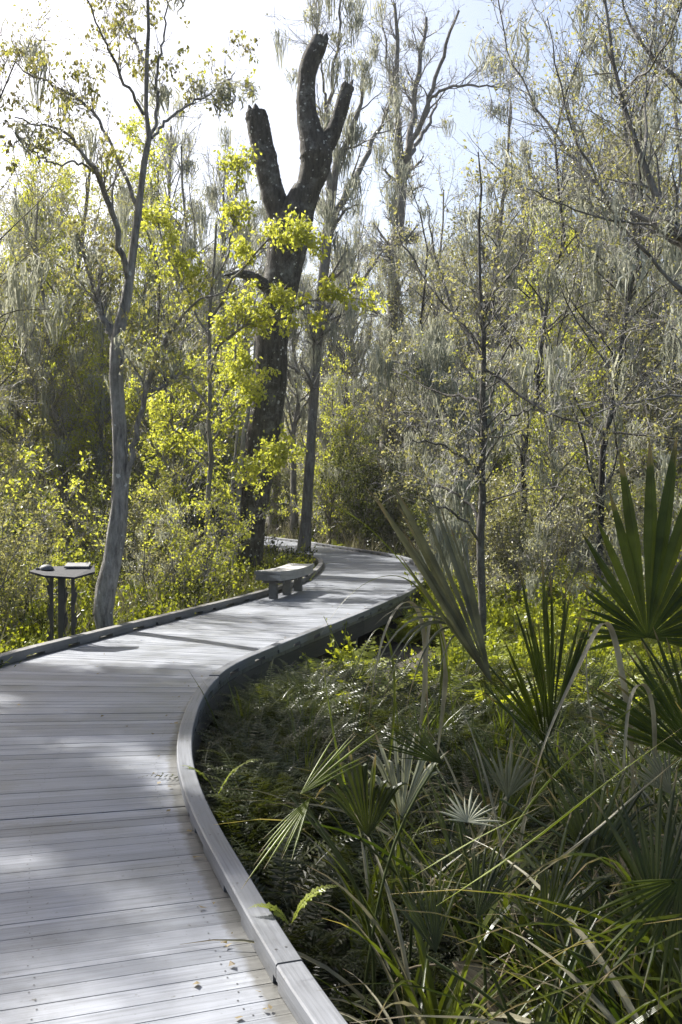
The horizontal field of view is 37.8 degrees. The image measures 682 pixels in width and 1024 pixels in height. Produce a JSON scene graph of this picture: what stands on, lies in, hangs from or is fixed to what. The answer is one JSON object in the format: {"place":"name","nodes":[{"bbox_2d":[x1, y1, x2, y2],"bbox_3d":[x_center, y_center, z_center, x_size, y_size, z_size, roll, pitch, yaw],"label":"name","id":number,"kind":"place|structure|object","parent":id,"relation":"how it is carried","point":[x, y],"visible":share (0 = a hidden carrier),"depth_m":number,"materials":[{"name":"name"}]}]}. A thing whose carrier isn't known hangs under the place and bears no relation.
{"place":"outdoors","nodes":[
{"label":"outdoors","id":0,"kind":"place"},
{"bbox_2d":[0,0,681,501],"label":"sky","id":1,"kind":"structure","parent":0,"point":[209,19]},
{"bbox_2d":[70,506,644,1006],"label":"ground","id":2,"kind":"structure","parent":0,"point":[364,638],"depth_m":13.59,"materials":[{"name":"brown soil"}]},
{"bbox_2d":[0,403,60,576],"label":"swamp shrub","id":3,"kind":"object","parent":2,"relation":"on","point":[29,491],"visible":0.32,"depth_m":17.93,"materials":[{"name":"green plant"}]},
{"bbox_2d":[0,195,87,496],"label":"swamp tree","id":4,"kind":"object","parent":2,"relation":"on","point":[13,381],"visible":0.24,"depth_m":29.90,"materials":[{"name":"green plant"}]},
{"bbox_2d":[0,475,88,645],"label":"swamp shrub","id":5,"kind":"object","parent":2,"relation":"on","point":[5,565],"visible":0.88,"depth_m":12.89,"materials":[{"name":"green plant"}]},
{"bbox_2d":[0,0,89,428],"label":"swamp tree","id":6,"kind":"object","parent":2,"relation":"on","point":[17,275],"visible":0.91,"depth_m":16.94,"materials":[{"name":"green plant"}]},
{"bbox_2d":[0,412,89,557],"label":"swamp shrub","id":7,"kind":"object","parent":2,"relation":"on","point":[16,456],"visible":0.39,"depth_m":24.86,"materials":[{"name":"green plant"}]},
{"bbox_2d":[0,422,96,584],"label":"swamp shrub","id":8,"kind":"object","parent":2,"relation":"on","point":[27,454],"visible":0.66,"depth_m":18.87,"materials":[{"name":"green plant"}]},
{"bbox_2d":[0,506,100,626],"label":"swamp shrub","id":9,"kind":"object","parent":2,"relation":"on","point":[58,546],"visible":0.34,"depth_m":14.29,"materials":[{"name":"green plant"}]},
{"bbox_2d":[0,159,109,551],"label":"swamp tree","id":10,"kind":"object","parent":2,"relation":"on","point":[36,356],"visible":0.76,"depth_m":27.90,"materials":[{"name":"green plant"}]},
{"bbox_2d":[0,128,113,514],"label":"swamp tree","id":11,"kind":"object","parent":2,"relation":"on","point":[64,331],"visible":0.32,"depth_m":29.94,"materials":[{"name":"green plant"}]},
{"bbox_2d":[29,563,94,640],"bbox_3d":[-3.134,1.259,11.209,0.720,1.350,0.465,0,1,0],"label":"interpretive lectern","id":12,"kind":"object","parent":2,"relation":"on","point":[71,571],"visible":0.84,"depth_m":11.20,"materials":[{"name":"grey metal"}]},
{"bbox_2d":[0,43,149,545],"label":"swamp tree","id":13,"kind":"object","parent":2,"relation":"on","point":[89,137],"visible":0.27,"depth_m":31.00,"materials":[{"name":"green plant"}]},
{"bbox_2d":[24,255,165,557],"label":"swamp tree","id":14,"kind":"object","parent":2,"relation":"on","point":[103,399],"visible":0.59,"depth_m":28.07,"materials":[{"name":"green plant"}]},
{"bbox_2d":[41,187,163,496],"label":"swamp tree","id":15,"kind":"object","parent":2,"relation":"on","point":[112,310],"visible":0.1,"depth_m":31.48,"materials":[{"name":"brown plant"}]},
{"bbox_2d":[75,457,180,587],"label":"swamp shrub","id":16,"kind":"object","parent":2,"relation":"on","point":[96,499],"visible":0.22,"depth_m":19.35,"materials":[{"name":"green plant"}]},
{"bbox_2d":[53,96,212,483],"bbox_3d":[-6.331,-5.793,33.119,5.546,15.227,6.714,0,1,23],"label":"swamp tree","id":17,"kind":"object","parent":2,"relation":"on","point":[129,131],"visible":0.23,"depth_m":31.95,"materials":[{"name":"green plant"}]},
{"bbox_2d":[68,198,212,551],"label":"swamp tree","id":18,"kind":"object","parent":2,"relation":"on","point":[149,271],"visible":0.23,"depth_m":29.31,"materials":[{"name":"green plant"}]},
{"bbox_2d":[82,498,221,605],"bbox_3d":[-3.234,0.858,17.088,1.676,2.251,2.320,-1,1,-45],"label":"swamp shrub","id":19,"kind":"object","parent":2,"relation":"on","point":[144,557],"visible":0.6,"depth_m":16.89,"materials":[{"name":"green plant"}]},
{"bbox_2d":[99,460,218,583],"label":"swamp shrub","id":20,"kind":"object","parent":2,"relation":"on","point":[165,496],"visible":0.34,"depth_m":18.33,"materials":[{"name":"green plant"}]},
{"bbox_2d":[0,537,327,667],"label":"undergrowth","id":21,"kind":"object","parent":2,"relation":"on","point":[130,608],"visible":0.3,"depth_m":15.85,"materials":[{"name":"green plant"}]},
{"bbox_2d":[0,0,260,635],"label":"leaning tree","id":22,"kind":"object","parent":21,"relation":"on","point":[110,568],"visible":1,"depth_m":12.21,"materials":[{"name":"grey plant"}]},
{"bbox_2d":[136,143,392,578],"bbox_3d":[-1.489,-2.653,17.747,4.745,8.232,3.293,0,1,0],"label":"young tree","id":23,"kind":"object","parent":21,"relation":"on","point":[298,236],"visible":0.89,"depth_m":17.38,"materials":[{"name":"green plant"}]},
{"bbox_2d":[98,157,235,551],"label":"swamp tree","id":24,"kind":"object","parent":2,"relation":"on","point":[202,428],"visible":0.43,"depth_m":22.99,"materials":[{"name":"green plant"}]},
{"bbox_2d":[64,479,272,605],"bbox_3d":[-2.937,0.727,16.858,3.538,2.633,2.711,0,1,-7],"label":"swamp shrub","id":25,"kind":"object","parent":2,"relation":"on","point":[216,562],"visible":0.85,"depth_m":16.40,"materials":[{"name":"green plant"}]},
{"bbox_2d":[117,92,230,401],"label":"swamp tree","id":26,"kind":"object","parent":2,"relation":"on","point":[186,167],"visible":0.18,"depth_m":36.79,"materials":[{"name":"green plant"}]},
{"bbox_2d":[128,422,239,550],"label":"swamp shrub","id":27,"kind":"object","parent":2,"relation":"on","point":[170,463],"visible":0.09,"depth_m":26.03,"materials":[{"name":"green plant"}]},
{"bbox_2d":[153,452,236,559],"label":"swamp shrub","id":28,"kind":"object","parent":2,"relation":"on","point":[202,489],"visible":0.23,"depth_m":26.01,"materials":[{"name":"green plant"}]},
{"bbox_2d":[124,341,268,570],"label":"sapling","id":29,"kind":"object","parent":2,"relation":"on","point":[172,453],"visible":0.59,"depth_m":19.95,"materials":[{"name":"green plant"}]},
{"bbox_2d":[132,93,285,542],"bbox_3d":[-4.420,-5.185,29.781,3.946,14.011,4.632,1,1,39],"label":"swamp tree","id":30,"kind":"object","parent":2,"relation":"on","point":[188,242],"visible":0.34,"depth_m":28.76,"materials":[{"name":"green plant"}]},
{"bbox_2d":[156,121,267,543],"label":"swamp tree","id":31,"kind":"object","parent":2,"relation":"on","point":[210,188],"visible":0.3,"depth_m":33.89,"materials":[{"name":"green plant"}]},
{"bbox_2d":[0,529,426,1023],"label":"boardwalk","id":32,"kind":"structure","parent":2,"relation":"on","point":[105,917],"depth_m":4.97,"materials":[{"name":"wood"}]},
{"bbox_2d":[254,563,313,598],"bbox_3d":[-0.920,1.159,16.771,0.480,0.461,1.982,0,1,14],"label":"boardwalk bench","id":33,"kind":"object","parent":32,"relation":"on","point":[285,575],"visible":1,"depth_m":16.36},
{"bbox_2d":[165,272,289,550],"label":"swamp tree","id":34,"kind":"object","parent":2,"relation":"on","point":[230,451],"visible":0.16,"depth_m":29.02,"materials":[{"name":"green plant"}]},
{"bbox_2d":[186,171,308,513],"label":"swamp tree","id":35,"kind":"object","parent":2,"relation":"on","point":[259,212],"visible":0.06,"depth_m":45.08,"materials":[{"name":"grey plant"}]},
{"bbox_2d":[223,33,353,575],"bbox_3d":[-1.117,-4.307,21.831,2.832,12.478,1.172,0,1,0],"label":"broken tree","id":36,"kind":"object","parent":2,"relation":"on","point":[318,144],"visible":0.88,"depth_m":21.67,"materials":[{"name":"brown plant"}]},
{"bbox_2d":[145,658,453,853],"bbox_3d":[-0.295,1.699,7.662,1.872,0.644,5.104,0,1,0],"label":"fern fringe","id":37,"kind":"object","parent":2,"relation":"on","point":[262,723],"visible":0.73,"depth_m":6.95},
{"bbox_2d":[260,230,346,538],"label":"swamp tree","id":38,"kind":"object","parent":2,"relation":"on","point":[297,413],"visible":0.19,"depth_m":44.08,"materials":[{"name":"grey plant"}]},
{"bbox_2d":[276,331,382,543],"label":"swamp tree","id":39,"kind":"object","parent":2,"relation":"on","point":[343,427],"visible":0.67,"depth_m":36.53,"materials":[{"name":"green plant"}]},
{"bbox_2d":[297,457,364,546],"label":"swamp shrub","id":40,"kind":"object","parent":2,"relation":"on","point":[337,529],"visible":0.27,"depth_m":37.93,"materials":[{"name":"green plant"}]},
{"bbox_2d":[289,217,381,540],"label":"swamp tree","id":41,"kind":"object","parent":2,"relation":"on","point":[341,329],"visible":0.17,"depth_m":42.31,"materials":[{"name":"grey plant"}]},
{"bbox_2d":[306,236,380,542],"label":"swamp tree","id":42,"kind":"object","parent":2,"relation":"on","point":[358,382],"visible":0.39,"depth_m":39.25,"materials":[{"name":"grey plant"}]},
{"bbox_2d":[264,0,422,550],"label":"cypress tree","id":43,"kind":"object","parent":2,"relation":"on","point":[327,210],"visible":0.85,"depth_m":30.68,"materials":[{"name":"grey plant"}]},
{"bbox_2d":[11,515,680,572],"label":"forest undergrowth","id":44,"kind":"object","parent":2,"relation":"on","point":[285,531],"visible":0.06,"depth_m":33.23,"materials":[{"name":"green plant"}]},
{"bbox_2d":[297,412,411,549],"bbox_3d":[0.445,-0.867,34.581,3.791,5.231,4.030,0,1,-12],"label":"swamp shrub","id":45,"kind":"object","parent":2,"relation":"on","point":[369,508],"visible":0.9,"depth_m":34.32,"materials":[{"name":"green plant"}]},
{"bbox_2d":[323,194,408,428],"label":"swamp tree","id":46,"kind":"object","parent":2,"relation":"on","point":[354,328],"visible":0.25,"depth_m":46.83,"materials":[{"name":"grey plant"}]},
{"bbox_2d":[343,445,414,552],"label":"swamp shrub","id":47,"kind":"object","parent":2,"relation":"on","point":[395,511],"visible":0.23,"depth_m":35.50,"materials":[{"name":"green plant"}]},
{"bbox_2d":[241,714,539,1023],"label":"palmetto","id":48,"kind":"object","parent":2,"relation":"on","point":[300,811],"visible":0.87,"depth_m":3.43,"materials":[{"name":"green plant"}]},
{"bbox_2d":[185,802,598,1023],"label":"sedge clump","id":49,"kind":"object","parent":2,"relation":"on","point":[452,1005],"visible":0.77,"depth_m":3.46,"materials":[{"name":"green plant"}]},
{"bbox_2d":[348,426,440,551],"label":"swamp shrub","id":50,"kind":"object","parent":2,"relation":"on","point":[401,518],"visible":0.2,"depth_m":34.46,"materials":[{"name":"green plant"}]},
{"bbox_2d":[361,234,445,487],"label":"swamp tree","id":51,"kind":"object","parent":2,"relation":"on","point":[399,294],"visible":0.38,"depth_m":37.29,"materials":[{"name":"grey plant"}]},
{"bbox_2d":[259,659,552,952],"bbox_3d":[0.402,1.302,4.322,1.163,1.429,1.334,1,1,41],"label":"sedge clump","id":52,"kind":"object","parent":2,"relation":"on","point":[374,875],"visible":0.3,"depth_m":4.32,"materials":[{"name":"green plant"}]},
{"bbox_2d":[382,438,440,547],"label":"swamp shrub","id":53,"kind":"object","parent":2,"relation":"on","point":[412,513],"visible":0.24,"depth_m":33.01,"materials":[{"name":"green plant"}]},
{"bbox_2d":[315,731,519,1015],"bbox_3d":[0.425,1.604,3.993,0.370,1.597,1.375,1,1,39],"label":"palmetto","id":54,"kind":"object","parent":2,"relation":"on","point":[385,796],"visible":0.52,"depth_m":3.51,"materials":[{"name":"green plant"}]},
{"bbox_2d":[350,123,497,465],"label":"swamp tree","id":55,"kind":"object","parent":2,"relation":"on","point":[392,190],"visible":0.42,"depth_m":30.72,"materials":[{"name":"grey plant"}]},
{"bbox_2d":[374,244,475,547],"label":"swamp tree","id":56,"kind":"object","parent":2,"relation":"on","point":[411,391],"visible":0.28,"depth_m":33.77,"materials":[{"name":"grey plant"}]},
{"bbox_2d":[370,142,483,459],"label":"swamp tree","id":57,"kind":"object","parent":2,"relation":"on","point":[414,292],"visible":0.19,"depth_m":45.15,"materials":[{"name":"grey plant"}]},
{"bbox_2d":[189,653,681,1023],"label":"fern undergrowth","id":58,"kind":"object","parent":2,"relation":"on","point":[278,866],"visible":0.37,"depth_m":5.44,"materials":[{"name":"green plant"}]},
{"bbox_2d":[366,293,512,612],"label":"bent mossy tree","id":59,"kind":"object","parent":2,"relation":"on","point":[435,355],"visible":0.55,"depth_m":15.44,"materials":[{"name":"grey plant"}]},
{"bbox_2d":[351,0,540,544],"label":"tall mossy tree","id":60,"kind":"object","parent":2,"relation":"on","point":[412,96],"visible":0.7,"depth_m":37.73,"materials":[{"name":"grey plant"}]},
{"bbox_2d":[215,696,681,1002],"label":"sedge clump","id":61,"kind":"object","parent":2,"relation":"on","point":[508,944],"visible":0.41,"depth_m":3.92,"materials":[{"name":"green plant"}]},
{"bbox_2d":[312,937,602,1023],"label":"sedge clump","id":62,"kind":"object","parent":2,"relation":"on","point":[517,1011],"visible":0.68,"depth_m":3.16,"materials":[{"name":"green plant"}]},
{"bbox_2d":[237,553,681,736],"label":"fern undergrowth","id":63,"kind":"object","parent":2,"relation":"on","point":[502,624],"visible":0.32,"depth_m":11.66,"materials":[{"name":"green plant"}]},
{"bbox_2d":[468,0,681,466],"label":"spreading tree","id":64,"kind":"object","parent":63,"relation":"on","point":[671,233],"visible":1,"depth_m":9.31,"materials":[{"name":"grey plant"}]},
{"bbox_2d":[391,841,532,1023],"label":"palmetto","id":65,"kind":"object","parent":2,"relation":"on","point":[435,931],"visible":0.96,"depth_m":2.89,"materials":[{"name":"green plant"}]},
{"bbox_2d":[381,150,563,471],"bbox_3d":[4.418,-6.117,36.679,7.083,15.454,5.590,0,1,-30],"label":"swamp tree","id":66,"kind":"object","parent":2,"relation":"on","point":[434,311],"visible":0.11,"depth_m":36.59,"materials":[{"name":"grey plant"}]},
{"bbox_2d":[265,497,680,918],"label":"sedge clump","id":67,"kind":"object","parent":2,"relation":"on","point":[445,677],"visible":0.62,"depth_m":4.15,"materials":[{"name":"green plant"}]},
{"bbox_2d":[397,439,555,588],"bbox_3d":[2.496,0.126,18.782,2.689,3.492,2.530,1,1,42],"label":"swamp shrub","id":68,"kind":"object","parent":2,"relation":"on","point":[422,520],"visible":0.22,"depth_m":18.74,"materials":[{"name":"green plant"}]},
{"bbox_2d":[403,27,559,486],"bbox_3d":[3.788,-5.514,27.845,4.154,14.748,4.876,0,1,-17],"label":"swamp tree","id":69,"kind":"object","parent":2,"relation":"on","point":[463,243],"visible":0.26,"depth_m":27.24,"materials":[{"name":"grey plant"}]},
{"bbox_2d":[429,465,558,598],"bbox_3d":[2.418,0.333,17.747,2.084,3.068,3.411,0,1,-19],"label":"swamp shrub","id":70,"kind":"object","parent":2,"relation":"on","point":[495,526],"visible":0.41,"depth_m":17.44,"materials":[{"name":"green plant"}]},
{"bbox_2d":[318,834,675,1023],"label":"sedge clump","id":71,"kind":"object","parent":2,"relation":"on","point":[566,1014],"visible":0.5,"depth_m":3.23,"materials":[{"name":"green plant"}]},
{"bbox_2d":[431,154,582,550],"bbox_3d":[4.345,-4.080,26.584,4.300,11.888,5.448,1,1,41],"label":"swamp tree","id":72,"kind":"object","parent":2,"relation":"on","point":[505,324],"visible":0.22,"depth_m":26.36,"materials":[{"name":"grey plant"}]},
{"bbox_2d":[408,692,609,866],"bbox_3d":[0.919,1.456,4.986,1.143,1.093,1.949,0,1,22],"label":"sedge clump","id":73,"kind":"object","parent":2,"relation":"on","point":[506,808],"visible":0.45,"depth_m":5.03,"materials":[{"name":"green plant"}]},
{"bbox_2d":[339,862,681,1023],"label":"sedge clump","id":74,"kind":"object","parent":2,"relation":"on","point":[547,1013],"visible":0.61,"depth_m":2.97,"materials":[{"name":"green plant"}]},
{"bbox_2d":[437,787,583,1023],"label":"palmetto","id":75,"kind":"object","parent":2,"relation":"on","point":[469,815],"visible":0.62,"depth_m":3.24,"materials":[{"name":"green plant"}]},
{"bbox_2d":[353,459,675,946],"bbox_3d":[0.798,0.942,4.268,1.775,2.310,0.739,0,1,-23],"label":"palmetto","id":76,"kind":"object","parent":2,"relation":"on","point":[438,585],"visible":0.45,"depth_m":3.88,"materials":[{"name":"green plant"}]},
{"bbox_2d":[352,104,681,644],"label":"straight young tree","id":77,"kind":"object","parent":2,"relation":"on","point":[482,435],"visible":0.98,"depth_m":12.36,"materials":[{"name":"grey plant"}]},
{"bbox_2d":[352,781,681,1023],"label":"sedge clump","id":78,"kind":"object","parent":2,"relation":"on","point":[626,1001],"visible":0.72,"depth_m":2.85,"materials":[{"name":"green plant"}]},
{"bbox_2d":[393,733,681,1023],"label":"sedge clump","id":79,"kind":"object","parent":2,"relation":"on","point":[652,972],"visible":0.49,"depth_m":3.09,"materials":[{"name":"green plant"}]},
{"bbox_2d":[393,792,681,1023],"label":"sedge clump","id":80,"kind":"object","parent":2,"relation":"on","point":[611,1006],"visible":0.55,"depth_m":3.06,"materials":[{"name":"green plant"}]},
{"bbox_2d":[397,792,681,1023],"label":"sedge clump","id":81,"kind":"object","parent":2,"relation":"on","point":[646,938],"visible":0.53,"depth_m":2.84,"materials":[{"name":"green plant"}]},
{"bbox_2d":[484,112,596,504],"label":"swamp tree","id":82,"kind":"object","parent":2,"relation":"on","point":[488,194],"visible":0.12,"depth_m":29.30,"materials":[{"name":"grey plant"}]},
{"bbox_2d":[411,729,681,1023],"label":"sedge clump","id":83,"kind":"object","parent":2,"relation":"on","point":[573,848],"visible":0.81,"depth_m":2.81,"materials":[{"name":"green plant"}]},
{"bbox_2d":[422,834,681,1023],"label":"sedge clump","id":84,"kind":"object","parent":2,"relation":"on","point":[628,987],"visible":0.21,"depth_m":3.58,"materials":[{"name":"green plant"}]},
{"bbox_2d":[468,449,637,608],"bbox_3d":[3.394,0.410,16.977,3.093,3.001,2.234,-1,1,-40],"label":"swamp shrub","id":85,"kind":"object","parent":2,"relation":"on","point":[538,530],"visible":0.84,"depth_m":16.89,"materials":[{"name":"green plant"}]},
{"bbox_2d":[434,0,676,589],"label":"swamp tree","id":86,"kind":"object","parent":2,"relation":"on","point":[522,439],"visible":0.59,"depth_m":18.78,"materials":[{"name":"green plant"}]},
{"bbox_2d":[440,605,680,975],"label":"sedge clump","id":87,"kind":"object","parent":2,"relation":"on","point":[620,665],"visible":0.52,"depth_m":3.38,"materials":[{"name":"green plant"}]},
{"bbox_2d":[494,197,644,581],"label":"swamp tree","id":88,"kind":"object","parent":2,"relation":"on","point":[535,434],"visible":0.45,"depth_m":19.94,"materials":[{"name":"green plant"}]},
{"bbox_2d":[466,702,681,929],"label":"sedge clump","id":89,"kind":"object","parent":2,"relation":"on","point":[586,790],"visible":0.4,"depth_m":3.83,"materials":[{"name":"green plant"}]},
{"bbox_2d":[480,737,681,1012],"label":"palmetto","id":90,"kind":"object","parent":2,"relation":"on","point":[667,894],"visible":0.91,"depth_m":2.65,"materials":[{"name":"green plant"}]},
{"bbox_2d":[483,554,678,944],"bbox_3d":[1.071,1.241,4.243,1.044,2.140,0.701,0,1,0],"label":"palmetto","id":91,"kind":"object","parent":2,"relation":"on","point":[535,654],"visible":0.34,"depth_m":4.04,"materials":[{"name":"green plant"}]},
{"bbox_2d":[482,885,680,1023],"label":"sedge clump","id":92,"kind":"object","parent":2,"relation":"on","point":[619,978],"visible":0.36,"depth_m":2.59,"materials":[{"name":"green plant"}]},
{"bbox_2d":[491,0,681,511],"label":"swamp tree","id":93,"kind":"object","parent":2,"relation":"on","point":[676,428],"visible":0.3,"depth_m":21.17,"materials":[{"name":"green plant"}]},
{"bbox_2d":[503,0,681,591],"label":"swamp tree","id":94,"kind":"object","parent":2,"relation":"on","point":[675,255],"visible":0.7,"depth_m":17.63,"materials":[{"name":"green plant"}]},
{"bbox_2d":[512,704,681,1014],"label":"sedge clump","id":95,"kind":"object","parent":2,"relation":"on","point":[654,918],"visible":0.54,"depth_m":2.49,"materials":[{"name":"green plant"}]},
{"bbox_2d":[519,34,679,567],"bbox_3d":[7.257,-5.520,26.864,4.876,14.748,4.154,0,1,16],"label":"swamp tree","id":96,"kind":"object","parent":2,"relation":"on","point":[583,315],"visible":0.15,"depth_m":26.63,"materials":[{"name":"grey plant"}]},
{"bbox_2d":[527,450,681,611],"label":"swamp shrub","id":97,"kind":"object","parent":2,"relation":"on","point":[663,469],"visible":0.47,"depth_m":15.98,"materials":[{"name":"brown grey bark"},{"name":"olive green leaf"},{"name":"moss"}]},
{"bbox_2d":[527,682,681,867],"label":"sedge clump","id":98,"kind":"object","parent":2,"relation":"on","point":[566,740],"visible":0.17,"depth_m":5.54,"materials":[{"name":"green plant"}]},
{"bbox_2d":[536,759,681,1014],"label":"palmetto","id":99,"kind":"object","parent":2,"relation":"on","point":[647,863],"visible":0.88,"depth_m":2.95,"materials":[{"name":"green plant"}]},
{"bbox_2d":[540,15,681,573],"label":"swamp tree","id":100,"kind":"object","parent":2,"relation":"on","point":[658,96],"visible":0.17,"depth_m":22.08,"materials":[{"name":"grey plant"}]},
{"bbox_2d":[561,59,681,522],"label":"swamp tree","id":101,"kind":"object","parent":2,"relation":"on","point":[669,175],"visible":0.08,"depth_m":23.81,"materials":[{"name":"grey plant"}]},
{"bbox_2d":[564,419,681,580],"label":"swamp shrub","id":102,"kind":"object","parent":2,"relation":"on","point":[636,444],"visible":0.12,"depth_m":20.58,"materials":[{"name":"green plant"}]},
{"bbox_2d":[570,453,681,585],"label":"swamp shrub","id":103,"kind":"object","parent":2,"relation":"on","point":[638,500],"visible":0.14,"depth_m":19.63,"materials":[{"name":"green plant"}]},
{"bbox_2d":[572,439,681,587],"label":"swamp shrub","id":104,"kind":"object","parent":2,"relation":"on","point":[655,461],"visible":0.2,"depth_m":18.61,"materials":[{"name":"green plant"}]},
{"bbox_2d":[573,435,681,756],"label":"palmetto","id":105,"kind":"object","parent":2,"relation":"on","point":[661,552],"visible":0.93,"depth_m":3.52,"materials":[{"name":"green plant"}]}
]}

